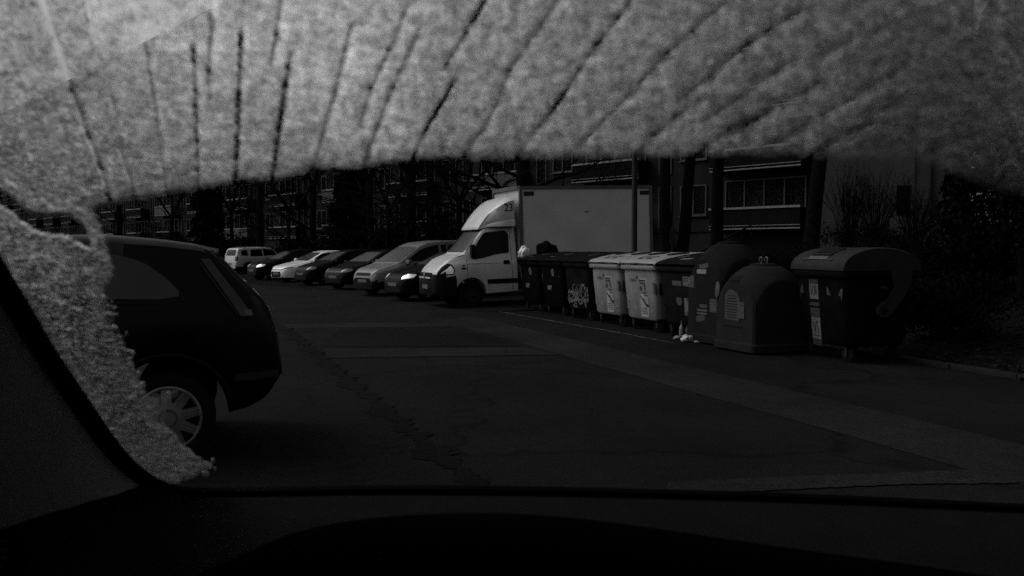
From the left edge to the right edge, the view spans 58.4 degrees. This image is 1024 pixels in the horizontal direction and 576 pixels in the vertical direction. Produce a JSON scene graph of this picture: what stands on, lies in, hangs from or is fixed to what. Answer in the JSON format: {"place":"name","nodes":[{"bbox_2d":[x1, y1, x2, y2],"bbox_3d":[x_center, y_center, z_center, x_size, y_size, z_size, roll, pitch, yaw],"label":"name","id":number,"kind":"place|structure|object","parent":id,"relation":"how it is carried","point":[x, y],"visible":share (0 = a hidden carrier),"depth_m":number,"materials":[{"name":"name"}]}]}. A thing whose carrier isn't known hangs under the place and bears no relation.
{"place":"outdoors","nodes":[
{"label":"outdoors","id":0,"kind":"place"},
{"bbox_2d":[113,315,477,486],"bbox_3d":[-9.102,1.185,7.447,15.817,0.001,32.059,-1,3,-19],"label":"road shoulder","id":1,"kind":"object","parent":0,"point":[305,421],"visible":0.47,"depth_m":7.14},
{"bbox_2d":[0,234,281,462],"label":"parked hatchback","id":2,"kind":"object","parent":1,"relation":"on","point":[196,321],"visible":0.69,"depth_m":6.46,"materials":[{"name":"black paint"}]},
{"bbox_2d":[276,327,489,484],"bbox_3d":[-2.174,1.023,11.216,0.399,0.001,13.500,-1,3,-19],"label":"gutter","id":3,"kind":"object","parent":1,"relation":"on","point":[424,449],"visible":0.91,"depth_m":7.90,"materials":[{"name":"concrete"}]},
{"bbox_2d":[0,256,1023,575],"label":"car cabin","id":4,"kind":"object","parent":1,"relation":"on","point":[82,492],"visible":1,"depth_m":0.77,"materials":[{"name":"black plastic"}]},
{"bbox_2d":[0,0,1023,483],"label":"frost","id":5,"kind":"object","parent":4,"relation":"on","point":[960,56],"visible":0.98,"depth_m":0.51},
{"bbox_2d":[240,269,562,311],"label":"parking lane","id":6,"kind":"structure","parent":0,"point":[509,301],"depth_m":26.03,"materials":[{"name":"grey asphalt"}]},
{"bbox_2d":[224,246,276,273],"bbox_3d":[-15.414,-1.725,56.215,4.228,1.680,2.060,-4,4,-44],"label":"parked suv","id":7,"kind":"object","parent":6,"relation":"on","point":[237,260],"visible":0.56,"depth_m":54.85,"materials":[{"name":"white paint"}]},
{"bbox_2d":[247,249,319,279],"bbox_3d":[-11.159,-1.185,45.727,3.974,1.449,1.960,-5,5,-40],"label":"parked car","id":8,"kind":"object","parent":6,"relation":"on","point":[260,269],"visible":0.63,"depth_m":44.74,"materials":[{"name":"paint"}]},
{"bbox_2d":[271,250,339,281],"bbox_3d":[-9.019,-1.052,42.950,4.474,1.408,2.020,-5,5,-40],"label":"parked saloon","id":9,"kind":"object","parent":6,"relation":"on","point":[285,272],"visible":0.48,"depth_m":41.80,"materials":[{"name":"white paint"}]},
{"bbox_2d":[315,252,330,258],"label":"side window","id":10,"kind":"structure","parent":9,"relation":"in","point":[325,254],"depth_m":42.27,"materials":[{"name":"black glass"}]},
{"bbox_2d":[294,249,371,284],"bbox_3d":[-7.286,-0.911,39.195,3.974,1.449,1.960,-5,5,-40],"label":"parked car","id":11,"kind":"object","parent":6,"relation":"on","point":[311,272],"visible":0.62,"depth_m":38.13,"materials":[{"name":"grey paint"}]},
{"bbox_2d":[325,249,393,288],"bbox_3d":[-5.245,-0.745,35.242,1.960,1.449,3.974,2,5,45],"label":"parked hatchback","id":12,"kind":"object","parent":6,"relation":"on","point":[339,276],"visible":0.4,"depth_m":34.12,"materials":[{"name":"black paint"}]},
{"bbox_2d":[353,240,456,294],"bbox_3d":[-3.176,-0.722,31.024,4.428,1.748,2.060,-5,5,-40],"label":"parked people carrier","id":13,"kind":"object","parent":6,"relation":"on","point":[369,279],"visible":0.46,"depth_m":30.04,"materials":[{"name":"silver metal"}]},
{"bbox_2d":[409,245,438,261],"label":"side window","id":14,"kind":"structure","parent":13,"relation":"in","point":[423,254],"depth_m":30.27,"materials":[{"name":"black glass"}]},
{"bbox_2d":[384,251,503,300],"bbox_3d":[-1.882,-0.434,27.823,3.974,1.449,1.960,-4,4,-35],"label":"parked car","id":15,"kind":"object","parent":6,"relation":"on","point":[402,283],"visible":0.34,"depth_m":26.57,"materials":[{"name":"paint"}]},
{"bbox_2d":[419,185,652,306],"bbox_3d":[0.595,-1.191,25.215,6.285,3.140,2.320,-3,3,-20],"label":"box truck","id":16,"kind":"object","parent":6,"relation":"on","point":[501,227],"visible":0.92,"depth_m":24.22,"materials":[{"name":"white paint"}]},
{"bbox_2d":[0,0,1017,244],"label":"sky","id":17,"kind":"structure","parent":0,"point":[87,7],"materials":[{"name":"white"}]},
{"bbox_2d":[239,257,1023,372],"bbox_3d":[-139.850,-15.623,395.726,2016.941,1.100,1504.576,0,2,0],"label":"ground","id":18,"kind":"structure","parent":0,"point":[1016,350],"depth_m":13.39,"materials":[{"name":"soil"}]},
{"bbox_2d":[47,112,160,235],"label":"bare tree","id":19,"kind":"object","parent":18,"relation":"on","point":[118,216],"visible":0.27,"depth_m":59.69,"materials":[{"name":"black plant"}]},
{"bbox_2d":[107,137,211,240],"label":"bare tree","id":20,"kind":"object","parent":18,"relation":"on","point":[170,226],"visible":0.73,"depth_m":59.80,"materials":[{"name":"black plant"}]},
{"bbox_2d":[151,229,195,243],"bbox_3d":[-23.365,-2.611,63.749,4.901,2.988,4.919,2,3,34],"label":"shrub","id":21,"kind":"object","parent":18,"relation":"on","point":[181,239],"visible":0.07,"depth_m":63.77,"materials":[{"name":"black plant"}]},
{"bbox_2d":[186,169,229,257],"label":"evergreen tree","id":22,"kind":"object","parent":18,"relation":"on","point":[206,238],"visible":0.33,"depth_m":61.21,"materials":[{"name":"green plant"}]},
{"bbox_2d":[171,144,281,246],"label":"bare tree","id":23,"kind":"object","parent":18,"relation":"on","point":[231,234],"visible":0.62,"depth_m":59.77,"materials":[{"name":"black plant"}]},
{"bbox_2d":[212,231,278,258],"bbox_3d":[-17.329,-2.421,59.928,5.654,2.814,4.555,-2,3,-36],"label":"shrub","id":24,"kind":"object","parent":18,"relation":"on","point":[244,241],"visible":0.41,"depth_m":58.88,"materials":[{"name":"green plant"}]},
{"bbox_2d":[175,45,324,245],"bbox_3d":[-16.601,-8.234,57.065,9.403,14.817,9.556,-2,3,-35],"label":"bare tree","id":25,"kind":"object","parent":18,"relation":"on","point":[259,240],"visible":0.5,"depth_m":56.57,"materials":[{"name":"black plant"}]},
{"bbox_2d":[209,129,383,250],"bbox_3d":[-11.239,-4.843,45.971,7.232,9.040,7.398,2,3,45],"label":"bare tree","id":26,"kind":"object","parent":18,"relation":"on","point":[289,211],"visible":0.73,"depth_m":45.80,"materials":[{"name":"black plant"}]},
{"bbox_2d":[220,54,384,249],"bbox_3d":[-11.331,-6.984,52.367,10.257,12.585,10.026,0,2,0],"label":"bare tree","id":27,"kind":"object","parent":18,"relation":"on","point":[313,204],"visible":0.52,"depth_m":51.62,"materials":[{"name":"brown plant"}]},
{"bbox_2d":[325,160,375,249],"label":"evergreen tree","id":28,"kind":"object","parent":18,"relation":"on","point":[333,219],"visible":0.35,"depth_m":49.30,"materials":[{"name":"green plant"}]},
{"bbox_2d":[236,7,479,242],"bbox_3d":[-6.439,-6.654,39.272,11.193,12.977,9.940,-1,3,-27],"label":"bare tree","id":29,"kind":"object","parent":18,"relation":"on","point":[395,158],"visible":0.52,"depth_m":39.74,"materials":[{"name":"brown plant"}]},
{"bbox_2d":[289,86,452,257],"bbox_3d":[-5.150,-4.512,37.629,7.728,8.951,7.097,-2,3,-40],"label":"bare tree","id":30,"kind":"object","parent":18,"relation":"on","point":[388,228],"visible":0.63,"depth_m":37.66,"materials":[{"name":"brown plant"}]},
{"bbox_2d":[0,0,818,258],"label":"apartment block","id":31,"kind":"structure","parent":18,"relation":"on","point":[765,191],"depth_m":56.21,"materials":[{"name":"black brick"}]},
{"bbox_2d":[88,203,97,213],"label":"window","id":32,"kind":"structure","parent":31,"relation":"in","point":[93,206],"depth_m":123.24,"materials":[{"name":"black"}]},
{"bbox_2d":[88,225,98,233],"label":"window","id":33,"kind":"structure","parent":31,"relation":"in","point":[96,231],"depth_m":122.73,"materials":[{"name":"black"}]},
{"bbox_2d":[110,223,121,233],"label":"window","id":34,"kind":"structure","parent":31,"relation":"in","point":[112,226],"depth_m":117.24,"materials":[{"name":"black"}]},
{"bbox_2d":[110,201,121,211],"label":"window","id":35,"kind":"structure","parent":31,"relation":"in","point":[112,205],"depth_m":116.86,"materials":[{"name":"black"}]},
{"bbox_2d":[123,200,125,217],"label":"window","id":36,"kind":"structure","parent":31,"relation":"in","point":[124,205],"depth_m":113.62,"materials":[{"name":"black"}]},
{"bbox_2d":[135,221,147,232],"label":"window","id":37,"kind":"structure","parent":31,"relation":"in","point":[146,222],"depth_m":108.88,"materials":[{"name":"black"}]},
{"bbox_2d":[135,197,147,208],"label":"window","id":38,"kind":"structure","parent":31,"relation":"in","point":[143,200],"depth_m":108.58,"materials":[{"name":"black"}]},
{"bbox_2d":[150,197,152,215],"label":"window","id":39,"kind":"structure","parent":31,"relation":"in","point":[151,198],"depth_m":106.27,"materials":[{"name":"black"}]},
{"bbox_2d":[154,196,159,210],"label":"window","id":40,"kind":"structure","parent":31,"relation":"in","point":[157,203],"depth_m":105.01,"materials":[{"name":"black"}]},
{"bbox_2d":[155,221,160,231],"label":"window","id":41,"kind":"structure","parent":31,"relation":"in","point":[156,224],"depth_m":104.77,"materials":[{"name":"black"}]},
{"bbox_2d":[163,193,177,205],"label":"window","id":42,"kind":"structure","parent":31,"relation":"in","point":[166,198],"depth_m":101.63,"materials":[{"name":"black"}]},
{"bbox_2d":[164,219,178,231],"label":"window","id":43,"kind":"structure","parent":31,"relation":"in","point":[166,223],"depth_m":100.86,"materials":[{"name":"black"}]},
{"bbox_2d":[181,219,184,236],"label":"window","id":44,"kind":"structure","parent":31,"relation":"in","point":[182,224],"depth_m":98.99,"materials":[{"name":"black"}]},
{"bbox_2d":[181,198,184,212],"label":"window","id":45,"kind":"structure","parent":31,"relation":"in","point":[182,202],"depth_m":98.84,"materials":[{"name":"black"}]},
{"bbox_2d":[185,192,191,207],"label":"window","id":46,"kind":"structure","parent":31,"relation":"in","point":[188,198],"depth_m":97.66,"materials":[{"name":"black"}]},
{"bbox_2d":[186,219,192,233],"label":"window","id":47,"kind":"structure","parent":31,"relation":"in","point":[188,227],"depth_m":97.85,"materials":[{"name":"black"}]},
{"bbox_2d":[234,183,254,198],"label":"window","id":48,"kind":"structure","parent":31,"relation":"in","point":[251,189],"depth_m":86.47,"materials":[{"name":"black"}]},
{"bbox_2d":[235,214,254,228],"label":"window","id":49,"kind":"structure","parent":31,"relation":"in","point":[239,225],"depth_m":87.46,"materials":[{"name":"black"}]},
{"bbox_2d":[266,213,274,230],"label":"window","id":50,"kind":"structure","parent":31,"relation":"in","point":[271,219],"depth_m":82.82,"materials":[{"name":"black"}]},
{"bbox_2d":[279,177,303,193],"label":"window","id":51,"kind":"structure","parent":31,"relation":"in","point":[300,179],"depth_m":79.24,"materials":[{"name":"black"}]},
{"bbox_2d":[280,210,303,226],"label":"window","id":52,"kind":"structure","parent":31,"relation":"in","point":[283,222],"depth_m":79.40,"materials":[{"name":"black"}]},
{"bbox_2d":[316,210,327,229],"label":"window","id":53,"kind":"structure","parent":31,"relation":"in","point":[321,214],"depth_m":75.78,"materials":[{"name":"black"}]},
{"bbox_2d":[317,175,326,195],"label":"window","id":54,"kind":"structure","parent":31,"relation":"in","point":[324,184],"depth_m":75.49,"materials":[{"name":"black"}]},
{"bbox_2d":[377,168,390,189],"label":"window","id":55,"kind":"structure","parent":31,"relation":"in","point":[382,179],"depth_m":68.39,"materials":[{"name":"black"}]},
{"bbox_2d":[379,206,391,226],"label":"window","id":56,"kind":"structure","parent":31,"relation":"in","point":[384,207],"depth_m":68.60,"materials":[{"name":"black"}]},
{"bbox_2d":[0,2,786,234],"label":"window frame","id":57,"kind":"structure","parent":31,"relation":"in","point":[692,104],"depth_m":84.68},
{"bbox_2d":[2,3,796,234],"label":"window","id":58,"kind":"structure","parent":31,"relation":"in","point":[779,69],"depth_m":71.88,"materials":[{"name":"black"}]},
{"bbox_2d":[399,202,435,221],"bbox_3d":[-6.772,-5.200,65.141,0.140,1.790,4.600,-2,3,-40],"label":"window","id":59,"kind":"structure","parent":31,"relation":"in","point":[402,207],"depth_m":64.70,"materials":[{"name":"black"}]},
{"bbox_2d":[399,160,435,181],"bbox_3d":[-6.772,-7.998,65.024,0.140,1.790,4.600,-2,3,-40],"label":"window","id":60,"kind":"structure","parent":31,"relation":"in","point":[434,177],"depth_m":64.38,"materials":[{"name":"black"}]},
{"bbox_2d":[442,159,450,190],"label":"window","id":61,"kind":"structure","parent":31,"relation":"in","point":[448,159],"depth_m":62.34,"materials":[{"name":"black"}]},
{"bbox_2d":[443,201,450,232],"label":"window","id":62,"kind":"structure","parent":31,"relation":"in","point":[443,201],"depth_m":62.50,"materials":[{"name":"black"}]},
{"bbox_2d":[455,158,468,180],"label":"window","id":63,"kind":"structure","parent":31,"relation":"in","point":[466,160],"depth_m":60.91,"materials":[{"name":"black"}]},
{"bbox_2d":[455,200,470,221],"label":"window","id":64,"kind":"structure","parent":31,"relation":"in","point":[465,216],"depth_m":60.92,"materials":[{"name":"black"}]},
{"bbox_2d":[481,149,522,172],"bbox_3d":[-0.549,-7.691,57.721,0.140,1.790,4.600,-2,3,-40],"label":"window","id":65,"kind":"structure","parent":31,"relation":"in","point":[510,161],"depth_m":57.95,"materials":[{"name":"black"}]},
{"bbox_2d":[536,150,546,184],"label":"window","id":66,"kind":"structure","parent":31,"relation":"in","point":[542,177],"depth_m":55.09,"materials":[{"name":"black"}]},
{"bbox_2d":[551,146,572,173],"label":"window","id":67,"kind":"structure","parent":31,"relation":"in","point":[558,166],"depth_m":53.62,"materials":[{"name":"black"}]},
{"bbox_2d":[586,139,646,162],"bbox_3d":[5.675,-7.385,50.418,0.140,1.790,4.600,-2,3,-40],"label":"window","id":68,"kind":"structure","parent":31,"relation":"in","point":[642,149],"depth_m":50.31,"materials":[{"name":"black glass"}]},
{"bbox_2d":[658,186,671,227],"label":"window","id":69,"kind":"structure","parent":31,"relation":"in","point":[670,186],"depth_m":48.13,"materials":[{"name":"black"}]},
{"bbox_2d":[658,144,671,174],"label":"window","id":70,"kind":"structure","parent":31,"relation":"in","point":[660,144],"depth_m":47.49,"materials":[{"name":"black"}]},
{"bbox_2d":[678,184,707,216],"bbox_3d":[9.176,-4.415,46.428,0.140,1.590,1.800,-2,3,-40],"label":"window","id":71,"kind":"structure","parent":31,"relation":"in","point":[699,206],"depth_m":46.19,"materials":[{"name":"black glass"}]},
{"bbox_2d":[678,141,707,162],"bbox_3d":[9.176,-7.213,46.311,0.140,1.590,1.800,-2,3,-40],"label":"window","id":72,"kind":"structure","parent":31,"relation":"in","point":[701,153],"depth_m":46.10,"materials":[{"name":"black"}]},
{"bbox_2d":[725,175,806,207],"bbox_3d":[11.899,-4.281,43.233,0.140,1.790,4.600,-2,3,-40],"label":"window","id":73,"kind":"structure","parent":31,"relation":"in","point":[792,190],"depth_m":43.16,"materials":[{"name":"black glass"}]},
{"bbox_2d":[725,119,807,148],"bbox_3d":[11.899,-7.079,43.116,0.140,1.790,4.600,-2,3,-40],"label":"window","id":74,"kind":"structure","parent":31,"relation":"in","point":[734,128],"depth_m":43.82,"materials":[{"name":"black glass"}]},
{"bbox_2d":[345,38,517,239],"bbox_3d":[-2.238,-4.167,32.161,6.462,8.668,8.398,-2,3,-42],"label":"bare tree","id":75,"kind":"object","parent":18,"relation":"on","point":[458,215],"visible":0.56,"depth_m":32.76,"materials":[{"name":"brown plant"}]},
{"bbox_2d":[357,0,659,288],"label":"bare tree","id":76,"kind":"object","parent":18,"relation":"on","point":[522,162],"visible":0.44,"depth_m":30.94,"materials":[{"name":"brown plant"}]},
{"bbox_2d":[631,47,637,251],"bbox_3d":[2.430,-3.660,19.690,0.370,8.660,1.824,1,2,16],"label":"street lamp","id":77,"kind":"object","parent":18,"relation":"on","point":[634,195],"depth_m":20.48,"materials":[{"name":"grey metal"}]},
{"bbox_2d":[531,1,785,251],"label":"bare tree","id":78,"kind":"object","parent":18,"relation":"on","point":[684,233],"visible":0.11,"depth_m":29.30,"materials":[{"name":"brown plant"}]},
{"bbox_2d":[620,0,819,246],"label":"bare tree","id":79,"kind":"object","parent":18,"relation":"on","point":[717,228],"visible":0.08,"depth_m":30.23,"materials":[{"name":"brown plant"}]},
{"bbox_2d":[699,224,751,251],"bbox_3d":[7.535,-1.475,32.967,2.236,1.651,0.070,0,2,0],"label":"stair railing","id":80,"kind":"object","parent":18,"relation":"on","point":[731,235],"visible":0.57,"depth_m":32.92,"materials":[{"name":"black metal"}]},
{"bbox_2d":[728,0,910,252],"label":"bare tree","id":81,"kind":"object","parent":18,"relation":"on","point":[815,198],"visible":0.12,"depth_m":26.73,"materials":[{"name":"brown plant"}]},
{"bbox_2d":[824,155,886,246],"bbox_3d":[11.320,-2.680,30.747,2.275,3.687,2.578,1,3,30],"label":"bare bush","id":82,"kind":"object","parent":18,"relation":"on","point":[850,220],"visible":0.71,"depth_m":30.73,"materials":[{"name":"black plant"}]},
{"bbox_2d":[781,217,954,255],"bbox_3d":[9.551,-1.240,23.983,4.776,1.493,4.135,0,2,0],"label":"shrub","id":83,"kind":"object","parent":18,"relation":"on","point":[855,236],"visible":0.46,"depth_m":23.61,"materials":[{"name":"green plant"}]},
{"bbox_2d":[837,163,915,246],"bbox_3d":[11.899,-2.491,29.937,2.290,3.380,2.106,0,2,0],"label":"bare bush","id":84,"kind":"object","parent":18,"relation":"on","point":[870,209],"visible":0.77,"depth_m":29.72,"materials":[{"name":"black plant"}]},
{"bbox_2d":[818,0,964,249],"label":"gable block","id":85,"kind":"structure","parent":18,"relation":"on","point":[929,166],"depth_m":37.47,"materials":[{"name":"grey concrete"}]},
{"bbox_2d":[896,185,909,214],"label":"window","id":86,"kind":"structure","parent":85,"relation":"in","point":[901,187],"depth_m":37.21,"materials":[{"name":"black glass"}]},
{"bbox_2d":[882,170,949,247],"bbox_3d":[12.801,-2.244,28.881,2.205,2.974,2.659,0,2,0],"label":"bare bush","id":87,"kind":"object","parent":18,"relation":"on","point":[908,215],"visible":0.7,"depth_m":28.79,"materials":[{"name":"black plant"}]},
{"bbox_2d":[919,6,1016,265],"bbox_3d":[13.357,-4.335,24.736,4.119,7.688,4.098,0,2,0],"label":"evergreen tree","id":88,"kind":"object","parent":18,"relation":"on","point":[943,188],"visible":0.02,"depth_m":25.25,"materials":[{"name":"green plant"}]},
{"bbox_2d":[924,26,1023,300],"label":"evergreen tree","id":89,"kind":"object","parent":18,"relation":"on","point":[969,231],"visible":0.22,"depth_m":15.87,"materials":[{"name":"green plant"}]},
{"bbox_2d":[249,283,1023,503],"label":"road","id":90,"kind":"structure","parent":0,"point":[535,420],"depth_m":8.81,"materials":[{"name":"grey asphalt"}]},
{"bbox_2d":[273,60,462,248],"bbox_3d":[-7.665,-6.670,47.907,8.938,12.255,7.001,-2,3,-38],"label":"bare tree","id":91,"kind":"object","parent":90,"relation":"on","point":[374,157],"visible":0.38,"depth_m":46.74,"materials":[{"name":"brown plant"}]},
{"bbox_2d":[283,322,456,327],"bbox_3d":[-2.723,0.735,18.189,4.301,0.001,1.131,0,2,-7],"label":"road patch","id":92,"kind":"object","parent":90,"relation":"on","point":[346,325],"visible":0.81,"depth_m":18.06,"materials":[{"name":"grey asphalt"}]},
{"bbox_2d":[321,327,519,346],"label":"road panel","id":93,"kind":"structure","parent":90,"relation":"on","point":[401,337],"depth_m":15.40,"materials":[{"name":"asphalt"}]},
{"bbox_2d":[324,347,557,357],"bbox_3d":[-1.071,0.932,13.386,3.398,0.001,1.179,0,2,-7],"label":"road patch","id":94,"kind":"object","parent":90,"relation":"on","point":[385,352],"visible":1,"depth_m":13.29,"materials":[{"name":"grey asphalt"}]},
{"bbox_2d":[516,251,570,311],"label":"waste container","id":95,"kind":"object","parent":90,"relation":"on","point":[532,280],"visible":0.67,"depth_m":22.18,"materials":[{"name":"black plastic"}]},
{"bbox_2d":[518,245,530,257],"bbox_3d":[0.304,-0.911,22.922,0.336,0.318,0.322,2,3,35],"label":"rubbish bag","id":96,"kind":"object","parent":95,"relation":"on","point":[524,251],"visible":0.88,"depth_m":22.81,"materials":[{"name":"white plastic"}]},
{"bbox_2d":[538,251,595,315],"bbox_3d":[1.355,-0.116,21.178,1.120,1.456,1.600,-1,3,-19],"label":"waste container","id":97,"kind":"object","parent":90,"relation":"on","point":[554,281],"visible":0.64,"depth_m":20.84,"materials":[{"name":"black plastic"}]},
{"bbox_2d":[536,241,557,254],"bbox_3d":[0.871,-1.004,22.774,0.554,0.355,0.552,0,2,0],"label":"rubbish bag","id":98,"kind":"object","parent":97,"relation":"on","point":[544,247],"visible":0.79,"depth_m":22.61,"materials":[{"name":"black plastic"}]},
{"bbox_2d":[497,311,671,342],"bbox_3d":[1.003,0.706,18.802,0.132,0.001,8.945,-1,3,-21],"label":"road marking","id":99,"kind":"object","parent":90,"relation":"on","point":[590,327],"visible":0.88,"depth_m":17.34,"materials":[{"name":"white paint"}]},
{"bbox_2d":[561,252,622,320],"bbox_3d":[1.838,-0.059,19.812,1.120,1.456,1.600,-1,3,-19],"label":"waste container","id":100,"kind":"object","parent":90,"relation":"on","point":[580,283],"visible":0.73,"depth_m":19.48,"materials":[{"name":"black plastic"}]},
{"bbox_2d":[588,252,658,325],"bbox_3d":[2.321,-0.003,18.446,1.120,1.458,1.600,-1,3,-19],"label":"waste container","id":101,"kind":"object","parent":90,"relation":"on","point":[609,285],"visible":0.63,"depth_m":18.11,"materials":[{"name":"plastic"}]},
{"bbox_2d":[619,252,703,332],"bbox_3d":[2.804,0.055,17.079,1.120,1.458,1.600,-1,3,-19],"label":"waste container","id":102,"kind":"object","parent":90,"relation":"on","point":[643,285],"visible":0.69,"depth_m":16.74,"materials":[{"name":"plastic"}]},
{"bbox_2d":[655,253,702,334],"bbox_3d":[3.287,0.113,15.713,1.120,1.456,1.600,-1,3,-19],"label":"waste container","id":103,"kind":"object","parent":90,"relation":"on","point":[677,273],"visible":0.4,"depth_m":15.66,"materials":[{"name":"plastic"}]},
{"bbox_2d":[679,321,683,336],"bbox_3d":[2.842,0.705,15.329,0.090,0.306,0.089,0,2,0],"label":"bottle","id":104,"kind":"object","parent":90,"relation":"on","point":[681,330],"visible":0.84,"depth_m":15.29,"materials":[{"name":"clear plastic"}]},
{"bbox_2d":[680,334,693,341],"bbox_3d":[2.860,0.811,14.890,0.246,0.116,0.192,0,2,0],"label":"crumpled packet","id":105,"kind":"object","parent":90,"relation":"on","point":[686,338],"visible":1,"depth_m":14.82},
{"bbox_2d":[686,241,760,344],"bbox_3d":[3.496,0.056,14.756,1.030,1.612,1.030,-1,3,-19],"label":"bell container","id":106,"kind":"object","parent":90,"relation":"on","point":[718,265],"visible":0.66,"depth_m":14.45,"materials":[{"name":"plastic"}]},
{"bbox_2d":[440,316,1023,484],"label":"road patch","id":107,"kind":"object","parent":90,"relation":"on","point":[956,447],"visible":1,"depth_m":8.73,"materials":[{"name":"grey asphalt"}]},
{"bbox_2d":[714,257,809,353],"bbox_3d":[3.738,0.220,13.627,1.070,1.378,1.070,-1,3,-19],"label":"bell container","id":108,"kind":"object","parent":90,"relation":"on","point":[759,308],"visible":0.96,"depth_m":13.20,"materials":[{"name":"grey plastic"}]},
{"bbox_2d":[577,309,1023,379],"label":"kerb","id":109,"kind":"structure","parent":90,"relation":"on","point":[987,371],"depth_m":11.83,"materials":[{"name":"concrete"}]},
{"bbox_2d":[665,468,1023,490],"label":"road patch","id":110,"kind":"object","parent":90,"relation":"on","point":[1008,475],"visible":0.81,"depth_m":5.92,"materials":[{"name":"grey asphalt"}]},
{"bbox_2d":[791,247,920,362],"bbox_3d":[4.708,0.204,12.664,1.130,1.530,1.600,0,2,-10],"label":"waste container","id":111,"kind":"object","parent":90,"relation":"on","point":[852,299],"visible":1,"depth_m":12.07,"materials":[{"name":"black plastic"}]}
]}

